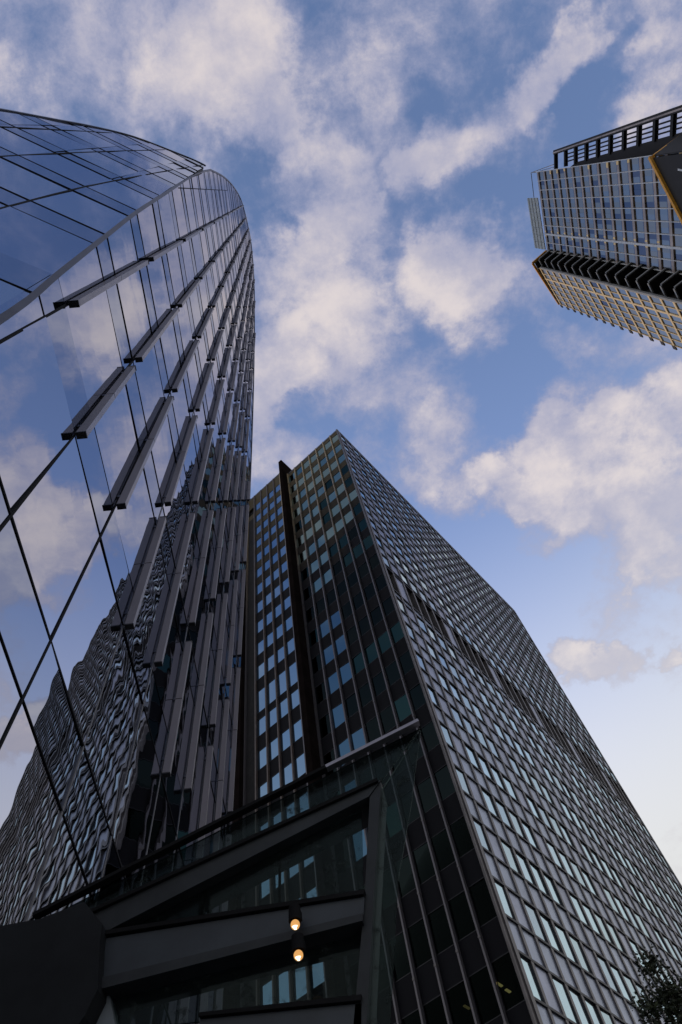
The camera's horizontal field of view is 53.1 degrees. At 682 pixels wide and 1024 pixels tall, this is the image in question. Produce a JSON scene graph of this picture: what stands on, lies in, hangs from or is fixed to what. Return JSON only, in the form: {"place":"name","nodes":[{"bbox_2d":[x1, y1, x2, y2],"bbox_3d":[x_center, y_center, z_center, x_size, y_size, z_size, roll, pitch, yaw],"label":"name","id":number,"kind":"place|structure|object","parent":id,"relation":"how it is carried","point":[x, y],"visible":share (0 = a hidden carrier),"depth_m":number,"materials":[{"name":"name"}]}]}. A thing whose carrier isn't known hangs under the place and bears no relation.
{"place":"outdoors","nodes":[
{"label":"outdoors","id":0,"kind":"place"},
{"bbox_2d":[0,0,681,884],"label":"sky","id":1,"kind":"structure","parent":0,"point":[380,157],"materials":[{"name":"blue"}]},
{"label":"pavement","id":2,"kind":"structure","parent":0,"visible":0},
{"bbox_2d":[0,719,420,1023],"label":"glass canopy","id":3,"kind":"object","parent":2,"relation":"on","point":[95,958],"visible":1,"depth_m":5.28,"materials":[{"name":"black metal"}]},
{"bbox_2d":[289,903,301,929],"bbox_3d":[-0.334,3.027,5.064,0.096,0.190,0.168,-14,-64,0],"label":"spotlight","id":4,"kind":"object","parent":3,"relation":"attached to","point":[295,916],"visible":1,"depth_m":5.03,"materials":[{"name":"black metal"}]},
{"bbox_2d":[291,932,305,960],"bbox_3d":[-0.298,3.120,4.862,0.096,0.190,0.168,-14,-64,0],"label":"spotlight","id":5,"kind":"object","parent":3,"relation":"attached to","point":[298,947],"visible":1,"depth_m":4.83,"materials":[{"name":"black metal"}]},
{"bbox_2d":[630,944,681,1023],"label":"tree","id":6,"kind":"object","parent":2,"relation":"on","point":[666,993],"visible":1,"depth_m":18.21,"materials":[{"name":"green plant"}]},
{"label":"ground","id":7,"kind":"structure","parent":0,"visible":0},
{"bbox_2d":[0,108,255,1023],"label":"glass tower","id":8,"kind":"structure","parent":7,"relation":"on","point":[127,322],"depth_m":13.32,"materials":[{"name":"blue glass"}]},
{"bbox_2d":[222,429,681,1023],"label":"office tower","id":9,"kind":"structure","parent":7,"relation":"on","point":[530,877],"depth_m":64.95,"materials":[{"name":"grey metal"}]},
{"bbox_2d":[258,781,266,808],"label":"window","id":10,"kind":"structure","parent":9,"relation":"in","point":[262,790],"depth_m":65.13,"materials":[{"name":"blue glass"}]},
{"bbox_2d":[258,821,267,831],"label":"window","id":11,"kind":"structure","parent":9,"relation":"in","point":[265,825],"depth_m":61.46,"materials":[{"name":"blue glass"}]},
{"bbox_2d":[259,879,269,900],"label":"window","id":12,"kind":"structure","parent":9,"relation":"in","point":[264,890],"depth_m":56.03,"materials":[{"name":"blue glass"}]},
{"bbox_2d":[260,979,271,1004],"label":"window","id":13,"kind":"structure","parent":9,"relation":"in","point":[266,989],"depth_m":48.87,"materials":[{"name":"blue glass"}]},
{"bbox_2d":[270,772,279,791],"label":"window","id":14,"kind":"structure","parent":9,"relation":"in","point":[274,780],"depth_m":64.60,"materials":[{"name":"blue glass"}]},
{"bbox_2d":[271,811,280,825],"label":"window","id":15,"kind":"structure","parent":9,"relation":"in","point":[277,818],"depth_m":60.94,"materials":[{"name":"blue glass"}]},
{"bbox_2d":[273,871,283,890],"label":"window","id":16,"kind":"structure","parent":9,"relation":"in","point":[275,879],"depth_m":55.58,"materials":[{"name":"blue glass"}]},
{"bbox_2d":[277,670,286,696],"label":"window","id":17,"kind":"structure","parent":9,"relation":"in","point":[281,678],"depth_m":75.69,"materials":[{"name":"blue glass"}]},
{"bbox_2d":[276,971,288,1003],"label":"window","id":18,"kind":"structure","parent":9,"relation":"in","point":[282,982],"depth_m":48.20,"materials":[{"name":"blue glass"}]},
{"bbox_2d":[282,762,292,785],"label":"window","id":19,"kind":"structure","parent":9,"relation":"in","point":[287,778],"depth_m":64.13,"materials":[{"name":"blue glass"}]},
{"bbox_2d":[284,801,294,818],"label":"window","id":20,"kind":"structure","parent":9,"relation":"in","point":[286,814],"depth_m":60.34,"materials":[{"name":"blue glass"}]},
{"bbox_2d":[287,864,298,879],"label":"window","id":21,"kind":"structure","parent":9,"relation":"in","point":[294,870],"depth_m":55.08,"materials":[{"name":"blue glass"}]},
{"bbox_2d":[288,661,297,687],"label":"window","id":22,"kind":"structure","parent":9,"relation":"in","point":[292,672],"depth_m":75.34,"materials":[{"name":"blue glass"}]},
{"bbox_2d":[292,718,301,742],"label":"window","id":23,"kind":"structure","parent":9,"relation":"in","point":[296,727],"depth_m":67.66,"materials":[{"name":"blue glass"}]},
{"bbox_2d":[292,967,306,1001],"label":"window","id":24,"kind":"structure","parent":9,"relation":"in","point":[299,978],"depth_m":47.40,"materials":[{"name":"blue glass"}]},
{"bbox_2d":[294,752,305,778],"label":"window","id":25,"kind":"structure","parent":9,"relation":"in","point":[299,762],"depth_m":63.59,"materials":[{"name":"blue glass"}]},
{"bbox_2d":[297,791,308,813],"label":"window","id":26,"kind":"structure","parent":9,"relation":"in","point":[302,801],"depth_m":59.84,"materials":[{"name":"blue glass"}]},
{"bbox_2d":[302,856,313,869],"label":"window","id":27,"kind":"structure","parent":9,"relation":"in","point":[307,862],"depth_m":54.64,"materials":[{"name":"blue glass"}]},
{"bbox_2d":[304,886,316,898],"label":"window","id":28,"kind":"structure","parent":9,"relation":"in","point":[312,892],"depth_m":52.24,"materials":[{"name":"blue glass"}]},
{"bbox_2d":[309,962,323,990],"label":"window","id":29,"kind":"structure","parent":9,"relation":"in","point":[316,972],"depth_m":46.89,"materials":[{"name":"blue glass"}]},
{"bbox_2d":[315,681,326,704],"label":"window","id":30,"kind":"structure","parent":9,"relation":"in","point":[320,692],"depth_m":71.35,"materials":[{"name":"black glass"}]},
{"bbox_2d":[318,712,330,739],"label":"window","id":31,"kind":"structure","parent":9,"relation":"in","point":[324,723],"depth_m":67.08,"materials":[{"name":"black glass"}]},
{"bbox_2d":[323,748,336,777],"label":"window","id":32,"kind":"structure","parent":9,"relation":"in","point":[330,756],"depth_m":63.32,"materials":[{"name":"black glass"}]},
{"bbox_2d":[327,671,338,695],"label":"window","id":33,"kind":"structure","parent":9,"relation":"in","point":[332,681],"depth_m":71.00,"materials":[{"name":"blue glass"}]},
{"bbox_2d":[328,789,339,799],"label":"window","id":34,"kind":"structure","parent":9,"relation":"in","point":[336,793],"depth_m":59.53,"materials":[{"name":"black glass"}]},
{"bbox_2d":[331,702,344,729],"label":"window","id":35,"kind":"structure","parent":9,"relation":"in","point":[337,712],"depth_m":66.68,"materials":[{"name":"blue glass"}]},
{"bbox_2d":[334,838,350,874],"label":"window","id":36,"kind":"structure","parent":9,"relation":"in","point":[339,855],"depth_m":54.29,"materials":[{"name":"black glass"}]},
{"bbox_2d":[337,737,349,767],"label":"window","id":37,"kind":"structure","parent":9,"relation":"in","point":[343,748],"depth_m":62.85,"materials":[{"name":"blue glass"}]},
{"bbox_2d":[339,661,351,684],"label":"window","id":38,"kind":"structure","parent":9,"relation":"in","point":[345,671],"depth_m":70.58,"materials":[{"name":"blue glass"}]},
{"bbox_2d":[343,778,355,791],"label":"window","id":39,"kind":"structure","parent":9,"relation":"in","point":[350,785],"depth_m":59.00,"materials":[{"name":"blue glass"}]},
{"bbox_2d":[344,692,358,718],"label":"window","id":40,"kind":"structure","parent":9,"relation":"in","point":[351,705],"depth_m":66.29,"materials":[{"name":"black glass"}]},
{"bbox_2d":[349,960,358,994],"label":"window","id":41,"kind":"structure","parent":9,"relation":"in","point":[353,986],"depth_m":46.24,"materials":[{"name":"black glass"}]},
{"bbox_2d":[351,727,364,749],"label":"window","id":42,"kind":"structure","parent":9,"relation":"in","point":[357,738],"depth_m":62.30,"materials":[{"name":"blue glass"}]},
{"bbox_2d":[351,651,364,674],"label":"window","id":43,"kind":"structure","parent":9,"relation":"in","point":[358,664],"depth_m":70.22,"materials":[{"name":"teal glass"}]},
{"bbox_2d":[350,829,366,863],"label":"window","id":44,"kind":"structure","parent":9,"relation":"in","point":[358,839],"depth_m":53.68,"materials":[{"name":"blue glass"}]},
{"bbox_2d":[358,767,372,785],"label":"window","id":45,"kind":"structure","parent":9,"relation":"in","point":[366,775],"depth_m":58.39,"materials":[{"name":"black glass"}]},
{"bbox_2d":[358,682,372,708],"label":"window","id":46,"kind":"structure","parent":9,"relation":"in","point":[364,692],"depth_m":65.92,"materials":[{"name":"black glass"}]},
{"bbox_2d":[364,641,377,664],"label":"window","id":47,"kind":"structure","parent":9,"relation":"in","point":[370,651],"depth_m":69.85,"materials":[{"name":"teal glass"}]},
{"bbox_2d":[365,716,380,742],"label":"window","id":48,"kind":"structure","parent":9,"relation":"in","point":[372,727],"depth_m":61.74,"materials":[{"name":"black glass"}]},
{"bbox_2d":[371,671,386,697],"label":"window","id":49,"kind":"structure","parent":9,"relation":"in","point":[378,682],"depth_m":65.53,"materials":[{"name":"black glass"}]},
{"bbox_2d":[373,755,390,784],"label":"window","id":50,"kind":"structure","parent":9,"relation":"in","point":[380,770],"depth_m":57.50,"materials":[{"name":"black glass"}]},
{"bbox_2d":[378,944,389,993],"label":"window","id":51,"kind":"structure","parent":9,"relation":"in","point":[383,978],"depth_m":44.85,"materials":[{"name":"black glass"}]},
{"bbox_2d":[376,631,391,654],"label":"window","id":52,"kind":"structure","parent":9,"relation":"in","point":[383,641],"depth_m":69.45,"materials":[{"name":"teal glass"}]},
{"bbox_2d":[379,704,395,733],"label":"window","id":53,"kind":"structure","parent":9,"relation":"in","point":[387,718],"depth_m":61.26,"materials":[{"name":"black glass"}]},
{"bbox_2d":[381,867,396,910],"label":"window","id":54,"kind":"structure","parent":9,"relation":"in","point":[388,892],"depth_m":48.88,"materials":[{"name":"black glass"}]},
{"bbox_2d":[384,660,400,686],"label":"window","id":55,"kind":"structure","parent":9,"relation":"in","point":[392,671],"depth_m":65.15,"materials":[{"name":"black glass"}]},
{"bbox_2d":[386,801,402,838],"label":"window","id":56,"kind":"structure","parent":9,"relation":"in","point":[393,824],"depth_m":52.94,"materials":[{"name":"teal"}]},
{"bbox_2d":[389,621,403,643],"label":"window","id":57,"kind":"structure","parent":9,"relation":"in","point":[396,632],"depth_m":69.08,"materials":[{"name":"teal glass"}]},
{"bbox_2d":[388,750,407,776],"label":"window","id":58,"kind":"structure","parent":9,"relation":"in","point":[397,755],"depth_m":56.87,"materials":[{"name":"black glass"}]},
{"bbox_2d":[387,931,410,982],"bbox_3d":[3.883,29.194,44.855,1.620,2.702,0.101,-41,-67,13],"label":"window","id":59,"kind":"structure","parent":9,"relation":"in","point":[397,949],"depth_m":44.87,"materials":[{"name":"black glass"}]},
{"bbox_2d":[393,693,411,722],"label":"window","id":60,"kind":"structure","parent":9,"relation":"in","point":[401,705],"depth_m":60.85,"materials":[{"name":"teal glass"}]},
{"bbox_2d":[393,854,415,898],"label":"window","id":61,"kind":"structure","parent":9,"relation":"in","point":[404,874],"depth_m":48.77,"materials":[{"name":"black glass"}]},
{"bbox_2d":[398,650,413,675],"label":"window","id":62,"kind":"structure","parent":9,"relation":"in","point":[405,660],"depth_m":64.79,"materials":[{"name":"black glass"}]},
{"bbox_2d":[399,788,419,826],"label":"window","id":63,"kind":"structure","parent":9,"relation":"in","point":[409,806],"depth_m":52.68,"materials":[{"name":"black glass"}]},
{"bbox_2d":[406,735,423,764],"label":"window","id":64,"kind":"structure","parent":9,"relation":"in","point":[411,753],"depth_m":56.14,"materials":[{"name":"black glass"}]},
{"bbox_2d":[408,682,425,711],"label":"window","id":65,"kind":"structure","parent":9,"relation":"in","point":[417,698],"depth_m":60.52,"materials":[{"name":"black glass"}]},
{"bbox_2d":[407,918,431,969],"bbox_3d":[5.180,28.071,44.475,1.620,2.703,0.101,-41,-67,13],"label":"window","id":66,"kind":"structure","parent":9,"relation":"in","point":[417,935],"depth_m":44.48,"materials":[{"name":"black glass"}]},
{"bbox_2d":[412,841,435,884],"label":"window","id":67,"kind":"structure","parent":9,"relation":"in","point":[422,859],"depth_m":48.38,"materials":[{"name":"black glass"}]},
{"bbox_2d":[416,776,437,813],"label":"window","id":68,"kind":"structure","parent":9,"relation":"in","point":[425,789],"depth_m":52.30,"materials":[{"name":"black glass"}]},
{"bbox_2d":[420,720,439,752],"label":"window","id":69,"kind":"structure","parent":9,"relation":"in","point":[429,736],"depth_m":56.21,"materials":[{"name":"black glass"}]},
{"bbox_2d":[422,994,446,1023],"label":"window","id":70,"kind":"structure","parent":9,"relation":"in","point":[434,1012],"depth_m":40.83,"materials":[{"name":"black glass"}]},
{"bbox_2d":[427,904,453,955],"bbox_3d":[6.476,26.947,44.094,1.620,2.703,0.101,-41,-67,13],"label":"window","id":71,"kind":"structure","parent":9,"relation":"in","point":[440,931],"depth_m":44.11,"materials":[{"name":"black glass"}]},
{"bbox_2d":[430,828,454,871],"bbox_3d":[7.222,23.737,48.001,1.620,2.702,0.118,-41,-67,13],"label":"window","id":72,"kind":"structure","parent":9,"relation":"in","point":[442,849],"depth_m":47.99,"materials":[{"name":"black glass"}]},
{"bbox_2d":[433,764,455,801],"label":"window","id":73,"kind":"structure","parent":9,"relation":"in","point":[442,777],"depth_m":51.92,"materials":[{"name":"black glass"}]},
{"bbox_2d":[445,980,474,1023],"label":"window","id":74,"kind":"structure","parent":9,"relation":"in","point":[459,1006],"depth_m":40.09,"materials":[{"name":"black glass"}]},
{"bbox_2d":[447,890,475,941],"bbox_3d":[7.773,25.824,43.714,1.620,2.702,0.101,-41,-67,13],"label":"window","id":75,"kind":"structure","parent":9,"relation":"in","point":[463,923],"depth_m":43.70,"materials":[{"name":"black glass"}]},
{"bbox_2d":[449,815,473,858],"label":"window","id":76,"kind":"structure","parent":9,"relation":"in","point":[459,830],"depth_m":47.62,"materials":[{"name":"black glass"}]},
{"bbox_2d":[455,767,470,795],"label":"window","id":77,"kind":"structure","parent":9,"relation":"in","point":[461,777],"depth_m":52.30,"materials":[{"name":"grey"}]},
{"bbox_2d":[473,819,490,851],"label":"window","id":78,"kind":"structure","parent":9,"relation":"in","point":[480,831],"depth_m":48.00,"materials":[{"name":"blue"}]},
{"bbox_2d":[468,877,496,927],"bbox_3d":[9.069,24.701,43.334,1.620,2.703,0.101,-41,-67,13],"label":"window","id":79,"kind":"structure","parent":9,"relation":"in","point":[485,912],"depth_m":43.33,"materials":[{"name":"black glass"}]},
{"bbox_2d":[467,965,500,1023],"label":"window","id":80,"kind":"structure","parent":9,"relation":"in","point":[482,990],"depth_m":39.42,"materials":[{"name":"black glass"}]},
{"bbox_2d":[481,788,499,818],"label":"window","id":81,"kind":"structure","parent":9,"relation":"in","point":[488,798],"depth_m":53.72,"materials":[{"name":"blue glass"}]},
{"bbox_2d":[494,880,514,919],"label":"window","id":82,"kind":"structure","parent":9,"relation":"in","point":[502,894],"depth_m":43.71,"materials":[{"name":"blue glass"}]},
{"bbox_2d":[491,951,524,1011],"bbox_3d":[9.626,26.794,39.050,1.620,2.702,0.101,-41,-67,13],"label":"window","id":83,"kind":"structure","parent":9,"relation":"in","point":[507,981],"depth_m":39.04,"materials":[{"name":"black glass"}]},
{"bbox_2d":[501,841,520,874],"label":"window","id":84,"kind":"structure","parent":9,"relation":"in","point":[508,851],"depth_m":49.43,"materials":[{"name":"grey"}]},
{"bbox_2d":[515,852,535,885],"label":"window","id":85,"kind":"structure","parent":9,"relation":"in","point":[523,864],"depth_m":50.17,"materials":[{"name":"blue glass"}]},
{"bbox_2d":[520,955,544,1002],"bbox_3d":[10.838,26.790,39.262,0.070,2.583,1.613,-41,-67,13],"label":"window","id":86,"kind":"structure","parent":9,"relation":"in","point":[530,974],"depth_m":39.39,"materials":[{"name":"blue"}]},
{"bbox_2d":[524,902,547,942],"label":"window","id":87,"kind":"structure","parent":9,"relation":"in","point":[532,914],"depth_m":45.13,"materials":[{"name":"blue glass"}]},
{"bbox_2d":[529,862,549,895],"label":"window","id":88,"kind":"structure","parent":9,"relation":"in","point":[537,874],"depth_m":50.95,"materials":[{"name":"blue glass"}]},
{"bbox_2d":[539,913,562,952],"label":"window","id":89,"kind":"structure","parent":9,"relation":"in","point":[551,934],"depth_m":45.88,"materials":[{"name":"blue glass"}]},
{"bbox_2d":[543,873,563,906],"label":"window","id":90,"kind":"structure","parent":9,"relation":"in","point":[549,881],"depth_m":51.68,"materials":[{"name":"blue"}]},
{"bbox_2d":[552,977,578,1023],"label":"window","id":91,"kind":"structure","parent":9,"relation":"in","point":[569,1011],"depth_m":40.83,"materials":[{"name":"blue glass"}]},
{"bbox_2d":[554,924,577,963],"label":"window","id":92,"kind":"structure","parent":9,"relation":"in","point":[566,945],"depth_m":46.62,"materials":[{"name":"blue glass"}]},
{"bbox_2d":[568,988,590,1023],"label":"window","id":93,"kind":"structure","parent":9,"relation":"in","point":[581,1010],"depth_m":41.79,"materials":[{"name":"blue"}]},
{"bbox_2d":[569,893,589,926],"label":"window","id":94,"kind":"structure","parent":9,"relation":"in","point":[580,912],"depth_m":53.16,"materials":[{"name":"blue glass"}]},
{"bbox_2d":[568,934,591,973],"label":"window","id":95,"kind":"structure","parent":9,"relation":"in","point":[581,957],"depth_m":47.38,"materials":[{"name":"grey"}]},
{"bbox_2d":[582,903,601,935],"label":"window","id":96,"kind":"structure","parent":9,"relation":"in","point":[595,927],"depth_m":53.92,"materials":[{"name":"blue glass"}]},
{"bbox_2d":[584,998,602,1023],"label":"window","id":97,"kind":"structure","parent":9,"relation":"in","point":[592,1008],"depth_m":42.80,"materials":[{"name":"blue"}]},
{"bbox_2d":[596,955,619,992],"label":"window","id":98,"kind":"structure","parent":9,"relation":"in","point":[603,963],"depth_m":48.86,"materials":[{"name":"blue"}]},
{"bbox_2d":[609,964,632,1002],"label":"window","id":99,"kind":"structure","parent":9,"relation":"in","point":[616,973],"depth_m":49.61,"materials":[{"name":"blue"}]},
{"bbox_2d":[623,975,642,1009],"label":"window","id":100,"kind":"structure","parent":9,"relation":"in","point":[628,981],"depth_m":50.67,"materials":[{"name":"grey"}]},
{"bbox_2d":[634,982,654,1012],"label":"window","id":101,"kind":"structure","parent":9,"relation":"in","point":[639,988],"depth_m":51.77,"materials":[{"name":"blue"}]},
{"bbox_2d":[527,105,681,349],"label":"wedge tower","id":102,"kind":"structure","parent":7,"relation":"on","point":[612,253],"depth_m":137.84,"materials":[{"name":"glass"}]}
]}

